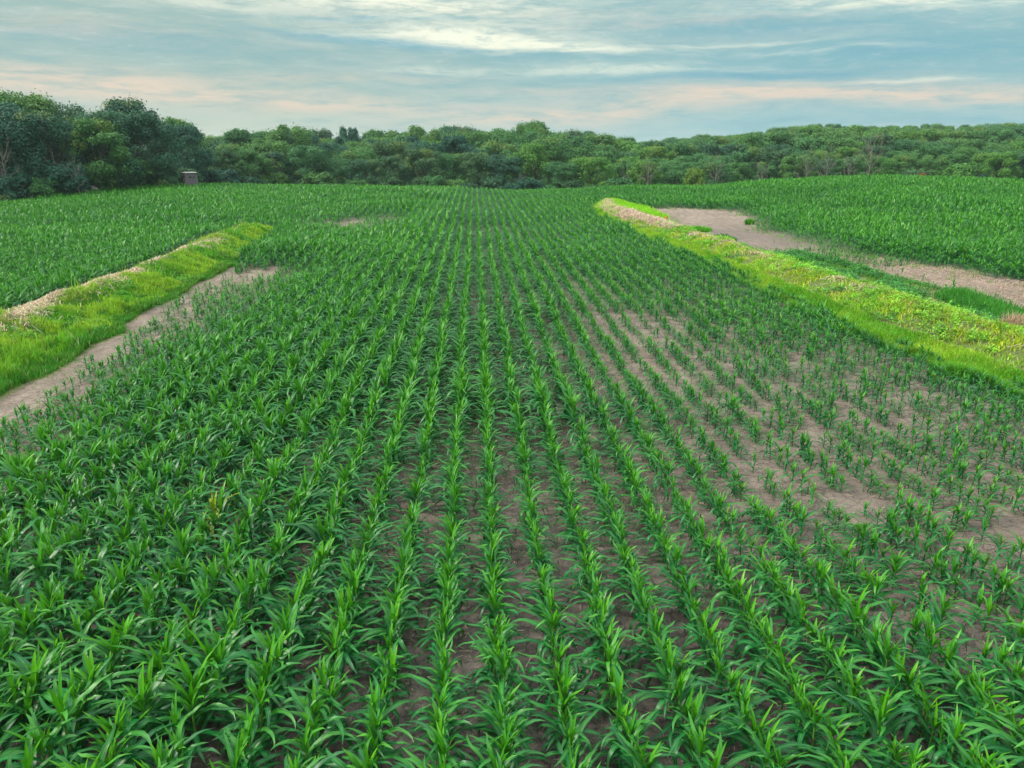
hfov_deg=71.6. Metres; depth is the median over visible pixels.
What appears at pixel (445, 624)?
corn plant
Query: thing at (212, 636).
corn plant
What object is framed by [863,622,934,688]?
corn plant
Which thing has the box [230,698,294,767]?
corn plant
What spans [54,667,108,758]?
corn plant
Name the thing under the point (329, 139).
tree
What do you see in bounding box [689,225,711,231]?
grass clump
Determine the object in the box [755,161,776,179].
tree
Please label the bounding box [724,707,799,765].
corn plant
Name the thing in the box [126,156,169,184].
shrub
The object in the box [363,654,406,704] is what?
corn plant
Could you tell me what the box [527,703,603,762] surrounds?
corn plant
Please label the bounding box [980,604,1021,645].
corn plant
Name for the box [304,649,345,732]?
corn plant
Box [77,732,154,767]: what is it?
corn plant
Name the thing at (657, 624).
corn plant
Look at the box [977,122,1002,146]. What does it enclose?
tree
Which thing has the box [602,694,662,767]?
corn plant
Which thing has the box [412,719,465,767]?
corn plant
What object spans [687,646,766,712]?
corn plant
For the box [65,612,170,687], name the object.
corn plant
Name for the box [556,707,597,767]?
corn plant
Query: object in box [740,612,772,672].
corn plant
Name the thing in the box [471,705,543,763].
corn plant
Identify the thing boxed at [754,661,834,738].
corn plant
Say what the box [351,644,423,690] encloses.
corn plant
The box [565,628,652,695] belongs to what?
corn plant
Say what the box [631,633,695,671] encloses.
corn plant
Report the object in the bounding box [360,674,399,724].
corn plant
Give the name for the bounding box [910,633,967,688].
corn plant
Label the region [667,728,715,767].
corn plant
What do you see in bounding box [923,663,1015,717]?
corn plant
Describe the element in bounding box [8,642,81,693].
corn plant
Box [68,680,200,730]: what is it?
corn plant
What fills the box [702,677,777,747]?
corn plant
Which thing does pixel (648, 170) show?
bare tree
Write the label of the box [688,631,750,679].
corn plant
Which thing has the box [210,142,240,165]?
tree
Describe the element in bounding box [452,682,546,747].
corn plant
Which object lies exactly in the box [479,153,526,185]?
tree
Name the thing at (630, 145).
tree
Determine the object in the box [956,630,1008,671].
corn plant
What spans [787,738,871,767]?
corn plant
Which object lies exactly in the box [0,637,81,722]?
corn plant
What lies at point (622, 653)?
corn plant
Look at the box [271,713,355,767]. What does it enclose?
corn plant
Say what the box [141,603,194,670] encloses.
corn plant
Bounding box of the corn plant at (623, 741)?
[592,716,681,767]
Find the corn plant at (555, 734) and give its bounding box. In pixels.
[543,699,587,750]
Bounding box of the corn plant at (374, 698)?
[343,675,418,758]
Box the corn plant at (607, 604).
[571,590,626,652]
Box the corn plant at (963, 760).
[935,732,981,767]
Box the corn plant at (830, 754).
[817,740,847,766]
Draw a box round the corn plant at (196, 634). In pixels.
[152,616,216,659]
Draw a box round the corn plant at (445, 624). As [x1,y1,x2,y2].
[415,613,463,651]
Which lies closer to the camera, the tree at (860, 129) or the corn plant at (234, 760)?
the corn plant at (234, 760)
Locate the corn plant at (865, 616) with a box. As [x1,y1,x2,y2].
[829,603,882,662]
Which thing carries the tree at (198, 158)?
on the ground at (720, 219)
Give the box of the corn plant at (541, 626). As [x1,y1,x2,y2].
[509,605,593,665]
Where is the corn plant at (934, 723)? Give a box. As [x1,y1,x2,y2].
[892,695,970,764]
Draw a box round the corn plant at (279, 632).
[252,618,316,696]
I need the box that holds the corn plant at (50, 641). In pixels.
[26,628,97,674]
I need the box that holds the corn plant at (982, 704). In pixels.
[952,678,1023,765]
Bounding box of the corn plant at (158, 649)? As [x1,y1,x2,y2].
[122,624,202,678]
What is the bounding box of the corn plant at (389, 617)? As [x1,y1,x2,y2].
[359,600,412,672]
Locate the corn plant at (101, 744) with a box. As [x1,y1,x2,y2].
[77,717,140,767]
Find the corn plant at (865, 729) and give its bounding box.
[837,692,880,748]
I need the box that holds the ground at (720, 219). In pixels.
[0,155,1023,767]
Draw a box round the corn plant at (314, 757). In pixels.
[300,753,351,767]
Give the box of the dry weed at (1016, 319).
[995,308,1023,328]
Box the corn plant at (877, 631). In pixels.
[832,611,903,670]
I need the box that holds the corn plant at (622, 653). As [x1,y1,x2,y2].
[584,617,639,670]
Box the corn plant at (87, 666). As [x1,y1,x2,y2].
[21,642,153,747]
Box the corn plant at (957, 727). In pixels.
[930,705,991,767]
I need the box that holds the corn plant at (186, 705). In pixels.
[152,675,238,758]
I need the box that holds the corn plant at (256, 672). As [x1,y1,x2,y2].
[233,646,300,746]
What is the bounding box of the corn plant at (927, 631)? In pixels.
[892,607,963,672]
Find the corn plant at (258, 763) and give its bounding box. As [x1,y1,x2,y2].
[207,729,284,767]
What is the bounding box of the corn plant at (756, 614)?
[722,597,778,659]
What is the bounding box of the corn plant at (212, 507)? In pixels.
[202,491,237,539]
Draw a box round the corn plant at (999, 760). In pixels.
[934,724,1022,767]
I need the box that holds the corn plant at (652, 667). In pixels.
[642,635,676,686]
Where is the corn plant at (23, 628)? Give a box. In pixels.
[0,606,72,669]
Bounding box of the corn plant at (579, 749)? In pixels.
[568,737,589,766]
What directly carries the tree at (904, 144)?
on the ground at (720, 219)
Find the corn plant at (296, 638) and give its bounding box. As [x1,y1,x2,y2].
[249,615,323,667]
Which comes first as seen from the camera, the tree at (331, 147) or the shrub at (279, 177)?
the shrub at (279, 177)
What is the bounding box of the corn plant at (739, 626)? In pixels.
[723,610,785,654]
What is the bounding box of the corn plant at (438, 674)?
[409,657,481,711]
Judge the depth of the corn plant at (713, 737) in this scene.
8.60 m
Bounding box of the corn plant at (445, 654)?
[431,637,461,700]
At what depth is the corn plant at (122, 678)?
9.11 m
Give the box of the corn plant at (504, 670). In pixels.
[476,639,529,721]
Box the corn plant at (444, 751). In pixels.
[411,721,477,767]
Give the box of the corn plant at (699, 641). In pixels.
[670,608,739,668]
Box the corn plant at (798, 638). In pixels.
[788,617,825,657]
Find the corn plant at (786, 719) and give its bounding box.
[778,678,813,741]
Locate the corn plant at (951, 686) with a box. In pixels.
[932,662,992,704]
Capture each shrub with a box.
[0,171,36,199]
[0,178,17,201]
[25,176,65,197]
[40,160,92,195]
[82,160,123,191]
[102,158,148,187]
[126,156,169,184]
[144,163,180,186]
[177,166,202,183]
[198,168,226,183]
[216,168,241,183]
[240,175,263,183]
[263,169,292,184]
[292,179,304,184]
[297,171,336,185]
[344,177,369,185]
[374,175,402,185]
[419,174,446,186]
[440,178,467,186]
[461,183,480,189]
[479,176,502,190]
[503,181,522,189]
[514,177,547,189]
[545,183,557,188]
[556,178,584,188]
[604,177,637,185]
[683,165,705,185]
[901,168,932,175]
[940,162,977,176]
[979,173,997,177]
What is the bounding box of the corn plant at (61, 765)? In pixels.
[47,756,97,767]
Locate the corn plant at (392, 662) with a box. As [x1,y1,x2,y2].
[353,637,430,717]
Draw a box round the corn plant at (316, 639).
[306,603,380,649]
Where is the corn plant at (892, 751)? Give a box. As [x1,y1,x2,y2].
[855,739,920,767]
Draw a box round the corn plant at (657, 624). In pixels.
[621,611,674,668]
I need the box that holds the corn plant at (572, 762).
[561,746,591,767]
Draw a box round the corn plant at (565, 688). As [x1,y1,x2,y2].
[536,657,602,738]
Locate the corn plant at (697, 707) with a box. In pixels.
[667,686,738,766]
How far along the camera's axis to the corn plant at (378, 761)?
8.20 m
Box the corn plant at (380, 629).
[356,595,423,652]
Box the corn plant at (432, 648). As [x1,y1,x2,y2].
[423,630,455,693]
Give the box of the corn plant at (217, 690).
[199,656,236,734]
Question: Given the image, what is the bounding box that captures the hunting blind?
[182,172,198,185]
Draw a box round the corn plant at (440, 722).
[422,709,465,767]
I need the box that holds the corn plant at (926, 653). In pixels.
[900,616,972,690]
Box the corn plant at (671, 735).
[655,681,721,747]
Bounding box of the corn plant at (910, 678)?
[855,660,967,710]
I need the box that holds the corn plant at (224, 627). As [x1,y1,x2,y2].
[214,606,257,676]
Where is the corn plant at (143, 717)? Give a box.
[87,708,180,754]
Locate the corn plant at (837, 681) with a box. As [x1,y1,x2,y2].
[811,653,866,690]
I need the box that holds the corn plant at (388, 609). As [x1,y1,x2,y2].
[357,590,433,640]
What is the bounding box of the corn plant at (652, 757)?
[611,740,663,767]
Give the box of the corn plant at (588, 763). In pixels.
[581,744,603,767]
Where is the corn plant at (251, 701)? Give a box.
[219,680,300,759]
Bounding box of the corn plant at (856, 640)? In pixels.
[832,621,903,671]
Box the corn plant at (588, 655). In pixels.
[577,617,638,681]
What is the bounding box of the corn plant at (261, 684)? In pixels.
[226,662,302,731]
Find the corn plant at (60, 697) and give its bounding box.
[21,662,112,767]
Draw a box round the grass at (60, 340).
[0,197,1023,429]
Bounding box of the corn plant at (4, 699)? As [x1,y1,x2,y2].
[0,654,92,706]
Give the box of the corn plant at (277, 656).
[268,632,320,710]
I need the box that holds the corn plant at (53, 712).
[0,680,132,760]
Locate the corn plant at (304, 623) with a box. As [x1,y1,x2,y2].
[254,598,312,657]
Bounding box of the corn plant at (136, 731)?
[66,693,164,767]
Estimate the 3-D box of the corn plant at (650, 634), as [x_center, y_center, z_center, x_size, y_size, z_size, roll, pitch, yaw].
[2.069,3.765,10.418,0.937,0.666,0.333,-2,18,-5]
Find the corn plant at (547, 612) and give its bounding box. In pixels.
[536,606,584,650]
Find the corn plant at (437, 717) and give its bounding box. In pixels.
[427,697,470,766]
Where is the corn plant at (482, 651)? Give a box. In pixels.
[469,635,524,706]
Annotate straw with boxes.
[0,198,1023,346]
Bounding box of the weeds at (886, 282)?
[0,214,1023,352]
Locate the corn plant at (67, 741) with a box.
[0,704,114,764]
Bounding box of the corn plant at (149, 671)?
[106,654,188,709]
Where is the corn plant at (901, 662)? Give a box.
[879,644,923,716]
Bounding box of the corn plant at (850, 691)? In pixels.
[815,656,893,736]
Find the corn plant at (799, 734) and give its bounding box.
[779,691,839,756]
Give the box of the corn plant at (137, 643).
[107,614,167,666]
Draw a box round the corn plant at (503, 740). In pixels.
[461,728,547,762]
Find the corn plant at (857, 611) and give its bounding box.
[834,589,905,661]
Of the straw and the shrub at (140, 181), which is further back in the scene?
the shrub at (140, 181)
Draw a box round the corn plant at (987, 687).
[939,658,1023,731]
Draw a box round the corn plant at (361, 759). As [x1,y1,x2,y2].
[325,742,402,767]
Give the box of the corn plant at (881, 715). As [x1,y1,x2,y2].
[835,687,924,767]
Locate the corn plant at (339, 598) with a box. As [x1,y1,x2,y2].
[333,586,373,647]
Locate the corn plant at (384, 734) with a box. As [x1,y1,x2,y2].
[346,703,413,763]
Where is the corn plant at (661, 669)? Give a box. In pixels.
[646,643,696,694]
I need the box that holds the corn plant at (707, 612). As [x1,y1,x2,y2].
[683,600,720,657]
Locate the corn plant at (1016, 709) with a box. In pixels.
[939,693,1023,755]
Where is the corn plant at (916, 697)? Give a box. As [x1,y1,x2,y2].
[902,670,934,734]
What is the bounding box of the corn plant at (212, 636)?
[184,623,268,687]
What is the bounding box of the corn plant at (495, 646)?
[483,634,504,683]
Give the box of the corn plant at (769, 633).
[730,616,795,679]
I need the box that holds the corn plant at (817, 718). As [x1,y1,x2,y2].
[765,695,865,766]
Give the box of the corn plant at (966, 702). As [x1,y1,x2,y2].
[938,668,1023,744]
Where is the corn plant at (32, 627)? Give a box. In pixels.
[0,603,73,656]
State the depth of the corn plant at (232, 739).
8.40 m
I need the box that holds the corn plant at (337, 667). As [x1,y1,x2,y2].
[296,650,363,722]
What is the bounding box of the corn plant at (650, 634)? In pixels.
[625,627,681,661]
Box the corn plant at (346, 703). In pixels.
[281,673,369,748]
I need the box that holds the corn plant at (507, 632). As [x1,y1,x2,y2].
[471,614,518,649]
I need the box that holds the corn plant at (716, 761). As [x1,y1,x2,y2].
[707,733,761,767]
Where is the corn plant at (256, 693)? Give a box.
[218,663,303,746]
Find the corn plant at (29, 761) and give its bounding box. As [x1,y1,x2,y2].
[19,724,59,767]
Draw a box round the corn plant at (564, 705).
[519,675,612,735]
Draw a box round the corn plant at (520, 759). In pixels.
[478,711,551,767]
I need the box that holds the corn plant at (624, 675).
[578,649,645,687]
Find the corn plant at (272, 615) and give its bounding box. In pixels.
[260,603,327,657]
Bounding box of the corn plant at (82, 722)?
[40,680,121,763]
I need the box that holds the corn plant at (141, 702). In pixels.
[94,664,170,765]
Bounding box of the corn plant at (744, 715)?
[710,691,775,767]
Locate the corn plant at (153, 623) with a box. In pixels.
[131,607,169,664]
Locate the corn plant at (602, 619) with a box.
[572,603,617,665]
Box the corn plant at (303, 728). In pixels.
[282,708,355,756]
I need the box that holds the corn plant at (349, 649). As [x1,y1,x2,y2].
[302,613,364,691]
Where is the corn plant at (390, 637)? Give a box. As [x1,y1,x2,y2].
[367,620,416,692]
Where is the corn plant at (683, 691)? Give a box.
[632,665,713,759]
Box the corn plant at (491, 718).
[461,693,535,767]
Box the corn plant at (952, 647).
[905,629,980,688]
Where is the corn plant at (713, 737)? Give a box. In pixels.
[657,709,734,761]
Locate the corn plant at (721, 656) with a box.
[694,639,728,695]
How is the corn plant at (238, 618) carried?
on the ground at (720, 219)
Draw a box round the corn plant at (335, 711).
[320,678,345,728]
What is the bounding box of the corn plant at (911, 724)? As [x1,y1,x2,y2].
[889,685,954,754]
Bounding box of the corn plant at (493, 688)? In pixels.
[482,677,536,729]
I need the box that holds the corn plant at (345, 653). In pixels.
[304,607,362,676]
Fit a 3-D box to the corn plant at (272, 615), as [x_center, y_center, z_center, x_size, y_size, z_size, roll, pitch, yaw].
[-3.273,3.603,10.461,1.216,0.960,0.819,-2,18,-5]
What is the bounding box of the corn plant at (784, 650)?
[738,628,817,690]
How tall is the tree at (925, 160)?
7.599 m
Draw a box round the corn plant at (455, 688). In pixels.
[406,674,478,723]
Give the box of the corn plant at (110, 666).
[79,647,143,718]
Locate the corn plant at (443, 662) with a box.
[425,650,470,697]
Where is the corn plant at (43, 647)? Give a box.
[0,631,108,699]
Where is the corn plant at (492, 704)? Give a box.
[472,686,529,730]
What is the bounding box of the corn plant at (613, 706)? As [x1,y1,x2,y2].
[587,675,631,717]
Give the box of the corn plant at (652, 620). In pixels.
[641,606,673,644]
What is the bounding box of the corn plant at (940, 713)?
[881,676,973,736]
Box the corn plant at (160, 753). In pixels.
[140,728,211,767]
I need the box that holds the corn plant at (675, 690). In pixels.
[636,667,709,730]
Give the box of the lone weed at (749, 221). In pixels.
[744,218,754,224]
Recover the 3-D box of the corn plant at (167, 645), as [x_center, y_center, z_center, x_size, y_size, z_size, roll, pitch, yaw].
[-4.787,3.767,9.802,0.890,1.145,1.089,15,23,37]
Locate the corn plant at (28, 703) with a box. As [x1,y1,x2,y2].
[0,681,59,761]
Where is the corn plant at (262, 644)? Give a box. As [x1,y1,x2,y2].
[233,624,323,695]
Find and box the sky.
[0,0,1023,141]
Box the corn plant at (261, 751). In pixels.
[211,702,282,767]
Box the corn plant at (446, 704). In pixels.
[411,680,466,744]
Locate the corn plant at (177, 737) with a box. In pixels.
[161,710,220,767]
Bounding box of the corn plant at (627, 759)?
[609,735,646,767]
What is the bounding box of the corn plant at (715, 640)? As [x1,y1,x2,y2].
[688,629,729,674]
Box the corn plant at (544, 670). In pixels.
[530,642,587,685]
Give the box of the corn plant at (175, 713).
[151,693,208,765]
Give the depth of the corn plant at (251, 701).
8.73 m
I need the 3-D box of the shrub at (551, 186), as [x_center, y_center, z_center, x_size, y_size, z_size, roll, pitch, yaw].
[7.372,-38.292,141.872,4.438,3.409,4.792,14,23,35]
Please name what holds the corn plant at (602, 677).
on the ground at (720, 219)
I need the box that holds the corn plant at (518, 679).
[474,633,535,710]
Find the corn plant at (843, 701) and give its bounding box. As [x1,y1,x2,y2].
[817,650,866,722]
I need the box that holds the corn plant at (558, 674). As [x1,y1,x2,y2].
[530,654,597,701]
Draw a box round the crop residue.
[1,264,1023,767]
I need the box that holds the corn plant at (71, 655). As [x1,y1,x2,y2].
[36,634,114,685]
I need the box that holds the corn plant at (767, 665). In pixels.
[746,645,828,709]
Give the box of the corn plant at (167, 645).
[112,618,187,704]
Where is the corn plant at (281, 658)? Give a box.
[235,636,310,716]
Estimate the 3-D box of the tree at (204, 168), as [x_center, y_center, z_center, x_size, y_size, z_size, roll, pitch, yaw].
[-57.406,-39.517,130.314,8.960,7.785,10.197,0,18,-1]
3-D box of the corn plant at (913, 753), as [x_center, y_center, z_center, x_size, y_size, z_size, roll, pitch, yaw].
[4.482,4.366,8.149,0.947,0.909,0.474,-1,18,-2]
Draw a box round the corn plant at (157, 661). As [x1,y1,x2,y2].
[115,643,207,688]
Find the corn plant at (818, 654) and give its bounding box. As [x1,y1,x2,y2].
[784,634,864,678]
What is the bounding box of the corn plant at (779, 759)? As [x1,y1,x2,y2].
[734,735,806,767]
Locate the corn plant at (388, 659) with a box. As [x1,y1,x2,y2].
[359,645,411,684]
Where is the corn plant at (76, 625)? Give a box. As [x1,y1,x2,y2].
[64,606,118,664]
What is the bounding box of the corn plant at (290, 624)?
[244,600,321,693]
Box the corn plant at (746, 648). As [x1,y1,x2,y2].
[735,615,798,678]
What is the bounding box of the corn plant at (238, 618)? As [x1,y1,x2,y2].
[209,592,261,641]
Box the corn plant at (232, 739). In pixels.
[210,714,261,767]
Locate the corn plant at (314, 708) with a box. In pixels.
[288,671,354,764]
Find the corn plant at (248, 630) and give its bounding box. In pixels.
[197,609,277,672]
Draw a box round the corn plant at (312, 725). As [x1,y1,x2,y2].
[276,694,355,762]
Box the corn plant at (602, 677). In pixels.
[588,620,629,696]
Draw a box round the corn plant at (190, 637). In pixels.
[176,615,207,675]
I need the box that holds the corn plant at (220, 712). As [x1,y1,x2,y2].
[169,668,240,727]
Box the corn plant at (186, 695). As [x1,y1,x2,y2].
[131,663,254,763]
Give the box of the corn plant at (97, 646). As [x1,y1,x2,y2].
[65,624,155,686]
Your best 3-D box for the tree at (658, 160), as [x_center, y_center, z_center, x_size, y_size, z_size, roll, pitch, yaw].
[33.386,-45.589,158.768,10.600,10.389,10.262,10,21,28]
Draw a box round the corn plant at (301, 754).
[279,731,333,765]
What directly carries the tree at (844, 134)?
on the ground at (720, 219)
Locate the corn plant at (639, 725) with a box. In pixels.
[584,709,669,767]
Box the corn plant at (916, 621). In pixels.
[882,596,950,660]
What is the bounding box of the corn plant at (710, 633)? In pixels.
[680,617,742,670]
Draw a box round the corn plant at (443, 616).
[412,593,469,651]
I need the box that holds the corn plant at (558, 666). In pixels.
[538,657,583,712]
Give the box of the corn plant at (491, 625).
[466,615,526,648]
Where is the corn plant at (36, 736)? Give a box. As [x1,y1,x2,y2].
[0,713,88,767]
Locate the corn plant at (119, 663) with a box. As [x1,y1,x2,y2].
[96,631,134,682]
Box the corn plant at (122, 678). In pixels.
[35,656,138,732]
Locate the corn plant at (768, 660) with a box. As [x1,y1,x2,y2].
[750,642,805,709]
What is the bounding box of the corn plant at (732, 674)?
[704,667,761,708]
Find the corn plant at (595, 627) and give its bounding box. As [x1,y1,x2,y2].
[578,617,621,658]
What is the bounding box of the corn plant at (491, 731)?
[470,693,533,743]
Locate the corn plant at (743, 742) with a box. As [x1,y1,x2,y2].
[706,703,807,767]
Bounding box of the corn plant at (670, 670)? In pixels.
[632,638,681,733]
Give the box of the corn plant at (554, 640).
[531,627,567,671]
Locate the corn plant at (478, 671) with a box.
[461,645,522,694]
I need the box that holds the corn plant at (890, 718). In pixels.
[820,682,928,767]
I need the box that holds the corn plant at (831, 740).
[792,722,875,767]
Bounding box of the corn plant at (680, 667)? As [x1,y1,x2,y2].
[638,645,719,700]
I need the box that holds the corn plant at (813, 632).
[775,618,851,666]
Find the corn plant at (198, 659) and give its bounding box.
[171,629,257,702]
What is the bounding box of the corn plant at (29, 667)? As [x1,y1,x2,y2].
[0,644,81,712]
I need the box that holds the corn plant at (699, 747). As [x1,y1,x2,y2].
[682,711,720,767]
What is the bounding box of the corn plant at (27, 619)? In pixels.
[0,597,90,659]
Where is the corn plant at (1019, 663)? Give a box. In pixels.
[981,656,1023,706]
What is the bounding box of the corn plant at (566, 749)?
[542,712,584,766]
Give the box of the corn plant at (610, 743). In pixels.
[597,716,680,767]
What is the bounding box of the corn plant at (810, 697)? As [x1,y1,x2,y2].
[760,660,818,709]
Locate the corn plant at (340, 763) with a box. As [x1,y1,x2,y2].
[326,748,376,767]
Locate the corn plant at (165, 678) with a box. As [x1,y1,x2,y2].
[145,662,178,715]
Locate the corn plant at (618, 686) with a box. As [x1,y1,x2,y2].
[592,662,653,754]
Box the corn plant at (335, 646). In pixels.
[300,622,368,688]
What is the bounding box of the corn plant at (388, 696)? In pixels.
[349,682,402,732]
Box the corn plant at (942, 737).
[931,708,977,764]
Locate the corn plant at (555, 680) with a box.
[519,666,607,718]
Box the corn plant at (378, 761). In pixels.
[357,736,393,767]
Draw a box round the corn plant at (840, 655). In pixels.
[806,633,881,701]
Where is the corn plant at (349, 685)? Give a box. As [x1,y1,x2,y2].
[328,645,358,705]
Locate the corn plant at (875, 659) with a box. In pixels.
[844,629,932,683]
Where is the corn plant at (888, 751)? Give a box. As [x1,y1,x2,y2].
[861,735,929,767]
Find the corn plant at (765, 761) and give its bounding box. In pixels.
[727,716,781,767]
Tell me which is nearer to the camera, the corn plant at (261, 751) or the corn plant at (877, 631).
the corn plant at (261, 751)
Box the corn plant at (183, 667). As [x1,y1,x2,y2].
[146,647,254,731]
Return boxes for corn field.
[0,172,1023,767]
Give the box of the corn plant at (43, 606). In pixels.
[1,594,107,640]
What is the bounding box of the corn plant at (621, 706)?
[601,690,649,761]
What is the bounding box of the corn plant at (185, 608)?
[154,593,231,663]
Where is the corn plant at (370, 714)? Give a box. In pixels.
[339,700,404,757]
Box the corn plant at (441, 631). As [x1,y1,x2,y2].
[432,611,445,645]
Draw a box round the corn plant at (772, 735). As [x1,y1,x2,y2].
[728,718,810,762]
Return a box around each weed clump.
[712,233,738,241]
[793,255,808,262]
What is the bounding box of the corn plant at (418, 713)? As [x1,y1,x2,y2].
[407,685,485,734]
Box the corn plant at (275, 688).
[213,672,304,736]
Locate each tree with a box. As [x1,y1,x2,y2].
[0,87,86,194]
[0,96,50,174]
[0,100,47,187]
[0,107,91,191]
[0,137,19,187]
[30,101,90,192]
[35,120,117,187]
[44,146,62,168]
[53,115,137,189]
[67,157,85,192]
[69,106,186,186]
[88,94,170,184]
[89,108,140,150]
[123,122,188,183]
[154,122,217,180]
[161,116,201,159]
[177,138,208,170]
[183,146,218,169]
[192,125,212,150]
[204,135,219,141]
[205,148,246,182]
[208,138,230,168]
[208,142,253,176]
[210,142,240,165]
[217,128,264,165]
[231,148,273,184]
[240,137,291,178]
[253,129,271,136]
[255,151,298,183]
[265,122,312,178]
[277,143,320,178]
[282,143,334,181]
[285,131,321,177]
[308,140,353,180]
[309,128,333,139]
[313,157,360,181]
[314,137,335,160]
[317,140,339,158]
[328,145,386,183]
[333,125,358,144]
[342,139,370,177]
[344,157,385,183]
[348,136,379,154]
[360,129,385,138]
[361,136,395,170]
[363,137,419,179]
[367,138,405,181]
[371,154,409,185]
[378,129,408,140]
[386,134,423,173]
[399,139,450,179]
[400,147,447,185]
[405,125,441,141]
[422,139,454,176]
[427,133,484,183]
[432,151,471,182]
[438,124,460,135]
[441,128,487,176]
[442,124,477,153]
[451,150,502,186]
[454,131,491,178]
[465,139,504,185]
[477,129,508,177]
[479,141,507,182]
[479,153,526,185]
[492,128,507,132]
[500,127,552,182]
[500,143,529,184]
[505,140,554,187]
[512,122,547,164]
[514,120,555,136]
[518,126,547,142]
[519,135,572,183]
[535,136,567,176]
[540,161,579,185]
[545,133,567,145]
[549,130,568,135]
[549,146,597,180]
[557,133,594,178]
[561,155,619,186]
[563,128,597,136]
[566,128,582,178]
[578,149,622,180]
[580,142,623,177]
[583,131,620,177]
[595,133,625,141]
[609,139,643,160]
[610,158,636,179]
[613,155,649,184]
[615,149,646,164]
[616,136,635,141]
[625,159,664,184]
[636,144,674,183]
[637,139,671,158]
[638,147,660,184]
[639,157,679,184]
[655,160,694,184]
[662,140,710,163]
[664,143,673,151]
[665,138,681,143]
[670,153,712,183]
[678,136,712,173]
[679,142,720,171]
[681,157,734,184]
[683,137,720,176]
[691,133,710,139]
[692,154,740,182]
[706,135,733,155]
[706,153,726,183]
[714,142,754,162]
[721,161,755,183]
[723,134,743,154]
[730,146,760,180]
[732,132,764,178]
[742,145,763,180]
[748,131,764,139]
[755,145,795,177]
[755,159,768,178]
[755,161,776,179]
[759,130,798,175]
[765,126,787,132]
[765,142,795,177]
[774,147,813,178]
[775,129,803,138]
[776,152,819,178]
[777,135,814,171]
[787,124,808,131]
[792,137,830,161]
[794,143,817,177]
[797,123,823,137]
[799,149,834,176]
[800,158,846,175]
[812,127,852,156]
[813,133,858,175]
[816,139,842,176]
[822,127,860,135]
[825,123,841,127]
[830,145,868,172]
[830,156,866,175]
[840,135,864,146]
[842,150,860,174]
[843,141,866,161]
[847,124,884,137]
[851,143,891,174]
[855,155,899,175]
[858,125,884,174]
[860,133,902,170]
[862,128,908,153]
[864,125,875,131]
[875,150,921,172]
[878,125,901,155]
[884,137,934,159]
[891,154,917,174]
[894,126,920,144]
[895,129,922,154]
[902,125,917,130]
[906,141,954,174]
[908,154,954,175]
[913,138,955,157]
[914,127,952,148]
[920,123,944,129]
[920,128,945,156]
[934,130,973,150]
[935,127,966,132]
[935,146,985,176]
[937,137,996,162]
[937,153,975,171]
[943,125,954,130]
[956,124,979,129]
[960,125,991,133]
[965,130,1001,147]
[965,141,1014,159]
[970,148,1003,175]
[971,151,995,176]
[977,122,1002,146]
[981,149,1022,177]
[984,124,1023,141]
[985,128,1022,146]
[989,152,1023,177]
[997,140,1023,153]
[1000,122,1020,127]
[1005,137,1023,162]
[1013,126,1023,135]
[1014,161,1023,178]
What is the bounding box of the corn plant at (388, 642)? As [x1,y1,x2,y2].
[367,624,405,673]
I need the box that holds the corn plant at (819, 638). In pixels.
[796,626,835,672]
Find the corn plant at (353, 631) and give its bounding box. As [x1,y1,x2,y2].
[319,605,372,671]
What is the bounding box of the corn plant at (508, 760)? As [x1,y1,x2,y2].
[457,733,531,767]
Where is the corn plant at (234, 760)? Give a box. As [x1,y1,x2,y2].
[215,732,283,767]
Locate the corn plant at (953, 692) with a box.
[926,664,984,710]
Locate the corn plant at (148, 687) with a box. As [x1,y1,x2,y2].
[93,669,202,733]
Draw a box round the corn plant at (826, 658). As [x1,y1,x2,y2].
[799,636,839,691]
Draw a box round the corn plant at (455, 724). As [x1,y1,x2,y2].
[401,708,472,741]
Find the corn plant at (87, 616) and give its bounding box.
[38,596,128,651]
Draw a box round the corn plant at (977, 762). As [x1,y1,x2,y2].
[953,744,986,767]
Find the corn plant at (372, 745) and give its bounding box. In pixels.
[339,723,428,767]
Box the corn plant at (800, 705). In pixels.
[773,681,837,754]
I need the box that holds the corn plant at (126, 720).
[104,691,169,767]
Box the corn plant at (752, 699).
[719,679,777,738]
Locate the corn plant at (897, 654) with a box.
[877,641,916,713]
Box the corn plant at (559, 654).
[516,636,585,687]
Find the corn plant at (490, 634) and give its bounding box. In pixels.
[458,618,537,676]
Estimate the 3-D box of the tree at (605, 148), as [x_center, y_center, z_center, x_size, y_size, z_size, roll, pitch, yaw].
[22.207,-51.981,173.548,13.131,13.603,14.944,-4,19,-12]
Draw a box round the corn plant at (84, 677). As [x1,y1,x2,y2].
[36,662,132,717]
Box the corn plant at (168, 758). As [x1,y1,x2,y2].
[132,733,207,765]
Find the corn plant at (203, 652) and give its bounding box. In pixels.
[173,622,256,659]
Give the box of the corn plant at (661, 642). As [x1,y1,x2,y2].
[637,628,687,674]
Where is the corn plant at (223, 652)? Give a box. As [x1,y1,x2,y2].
[170,628,262,696]
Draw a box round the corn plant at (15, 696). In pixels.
[0,662,48,750]
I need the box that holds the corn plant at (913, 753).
[856,736,949,767]
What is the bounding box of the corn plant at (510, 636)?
[471,619,526,662]
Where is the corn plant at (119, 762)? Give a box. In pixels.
[53,724,163,767]
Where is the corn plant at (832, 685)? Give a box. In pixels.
[811,665,897,712]
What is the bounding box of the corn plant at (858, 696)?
[826,683,893,731]
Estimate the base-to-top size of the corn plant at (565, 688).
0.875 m
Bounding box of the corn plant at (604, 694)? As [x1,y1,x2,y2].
[600,659,627,717]
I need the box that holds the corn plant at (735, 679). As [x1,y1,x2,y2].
[697,668,766,717]
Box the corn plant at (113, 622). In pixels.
[87,606,170,669]
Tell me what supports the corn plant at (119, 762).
on the ground at (720, 219)
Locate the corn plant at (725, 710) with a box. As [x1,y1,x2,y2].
[716,667,747,730]
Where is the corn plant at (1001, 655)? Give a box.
[962,637,1014,706]
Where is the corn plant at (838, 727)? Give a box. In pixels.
[791,701,871,767]

